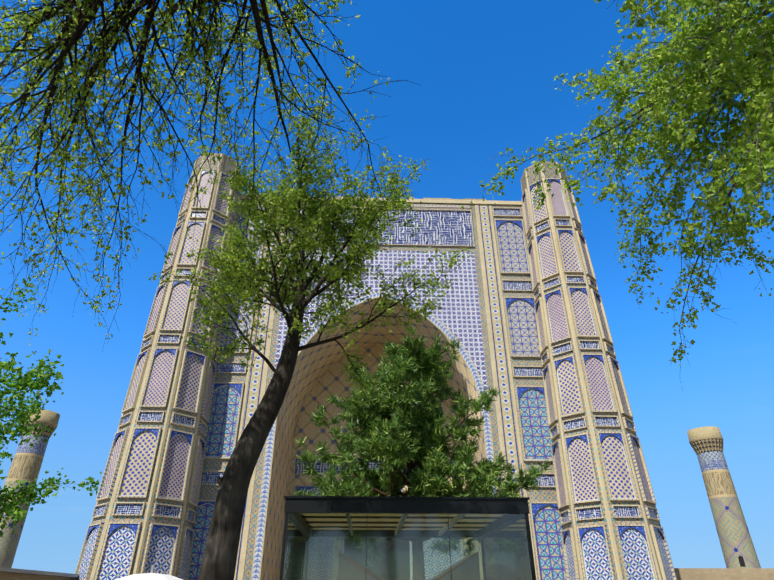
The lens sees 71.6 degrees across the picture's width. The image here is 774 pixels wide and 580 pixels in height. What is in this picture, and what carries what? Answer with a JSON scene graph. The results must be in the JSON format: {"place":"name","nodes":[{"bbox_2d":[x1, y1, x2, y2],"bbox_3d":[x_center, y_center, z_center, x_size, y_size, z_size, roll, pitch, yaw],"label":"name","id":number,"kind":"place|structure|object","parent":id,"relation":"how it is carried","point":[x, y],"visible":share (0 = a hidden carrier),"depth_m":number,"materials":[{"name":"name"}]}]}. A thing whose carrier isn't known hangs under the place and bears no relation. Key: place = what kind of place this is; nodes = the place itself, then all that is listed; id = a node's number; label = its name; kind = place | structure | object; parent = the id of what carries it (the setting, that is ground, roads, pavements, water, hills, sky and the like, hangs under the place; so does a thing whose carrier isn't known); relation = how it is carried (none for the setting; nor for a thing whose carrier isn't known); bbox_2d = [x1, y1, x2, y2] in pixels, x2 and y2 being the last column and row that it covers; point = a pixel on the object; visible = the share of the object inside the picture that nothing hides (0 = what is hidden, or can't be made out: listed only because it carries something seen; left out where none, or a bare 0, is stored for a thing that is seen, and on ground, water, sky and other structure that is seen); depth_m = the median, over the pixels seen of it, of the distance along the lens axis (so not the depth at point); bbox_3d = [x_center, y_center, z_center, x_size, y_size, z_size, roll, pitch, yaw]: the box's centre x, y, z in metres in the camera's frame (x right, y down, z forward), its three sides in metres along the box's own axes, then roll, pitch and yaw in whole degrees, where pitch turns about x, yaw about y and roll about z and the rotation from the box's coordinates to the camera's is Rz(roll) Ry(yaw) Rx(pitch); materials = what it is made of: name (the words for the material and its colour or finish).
{"place":"outdoors","nodes":[
{"label":"outdoors","id":0,"kind":"place"},
{"bbox_2d":[0,567,78,579],"bbox_3d":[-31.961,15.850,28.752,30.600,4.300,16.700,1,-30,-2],"label":"wall","id":1,"kind":"structure","parent":0,"point":[14,574],"depth_m":25.18,"materials":[{"name":"brick"}]},
{"bbox_2d":[0,0,773,573],"label":"sky","id":2,"kind":"structure","parent":0,"point":[484,71],"materials":[{"name":"blue"}]},
{"bbox_2d":[674,568,773,579],"bbox_3d":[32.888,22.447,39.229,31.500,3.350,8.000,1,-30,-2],"label":"wall","id":3,"kind":"structure","parent":0,"point":[724,573],"depth_m":36.12,"materials":[{"name":"brick"}]},
{"label":"ground","id":4,"kind":"structure","parent":0,"visible":0},
{"bbox_2d":[0,409,59,567],"bbox_3d":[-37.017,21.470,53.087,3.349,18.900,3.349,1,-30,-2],"label":"minaret","id":5,"kind":"object","parent":4,"relation":"on","point":[27,461],"visible":0.69,"depth_m":54.05,"materials":[{"name":"beige"}]},
{"bbox_2d":[0,279,104,537],"bbox_3d":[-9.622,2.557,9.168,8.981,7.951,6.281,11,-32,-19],"label":"tree","id":6,"kind":"object","parent":4,"relation":"on","point":[8,508],"visible":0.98,"depth_m":9.13,"materials":[{"name":"green plant"}]},
{"bbox_2d":[116,565,182,579],"bbox_3d":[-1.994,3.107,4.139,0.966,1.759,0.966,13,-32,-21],"label":"parasol","id":7,"kind":"object","parent":4,"relation":"on","point":[151,575],"visible":1,"depth_m":4.38,"materials":[{"name":"white fabric"}]},
{"bbox_2d":[0,0,418,351],"bbox_3d":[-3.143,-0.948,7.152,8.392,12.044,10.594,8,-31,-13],"label":"tree branches","id":8,"kind":"object","parent":4,"relation":"on","point":[75,25],"visible":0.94,"depth_m":7.41,"materials":[{"name":"green plant"}]},
{"bbox_2d":[148,83,473,579],"bbox_3d":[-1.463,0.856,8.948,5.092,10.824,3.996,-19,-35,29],"label":"leaning tree","id":9,"kind":"object","parent":4,"relation":"on","point":[219,560],"visible":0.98,"depth_m":9.42,"materials":[{"name":"green plant"}]},
{"bbox_2d":[73,152,676,579],"bbox_3d":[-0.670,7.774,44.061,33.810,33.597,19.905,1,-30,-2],"label":"monumental gateway","id":10,"kind":"object","parent":4,"relation":"on","point":[521,314],"visible":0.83,"depth_m":36.80,"materials":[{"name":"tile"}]},
{"bbox_2d":[279,496,535,579],"bbox_3d":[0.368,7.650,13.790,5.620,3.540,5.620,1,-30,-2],"label":"glass pavilion","id":11,"kind":"structure","parent":4,"relation":"on","point":[499,527],"depth_m":13.15,"materials":[{"name":"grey glass"}]},
{"bbox_2d":[337,552,479,579],"bbox_3d":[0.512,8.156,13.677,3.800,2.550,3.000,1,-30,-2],"label":"quran stand","id":12,"kind":"object","parent":4,"relation":"on","point":[342,574],"depth_m":13.19,"materials":[{"name":"grey stone"}]},
{"bbox_2d":[294,324,551,579],"bbox_3d":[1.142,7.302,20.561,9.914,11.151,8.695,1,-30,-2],"label":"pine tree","id":13,"kind":"object","parent":4,"relation":"on","point":[399,423],"visible":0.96,"depth_m":19.98,"materials":[{"name":"green plant"}]},
{"bbox_2d":[461,0,773,391],"bbox_3d":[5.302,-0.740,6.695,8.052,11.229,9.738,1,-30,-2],"label":"poplar tree","id":14,"kind":"object","parent":4,"relation":"on","point":[725,42],"visible":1,"depth_m":8.39,"materials":[{"name":"green plant"}]},
{"bbox_2d":[687,426,760,567],"bbox_3d":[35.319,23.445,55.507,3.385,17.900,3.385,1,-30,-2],"label":"minaret","id":15,"kind":"object","parent":4,"relation":"on","point":[734,536],"visible":0.92,"depth_m":55.43,"materials":[{"name":"beige"}]}
]}

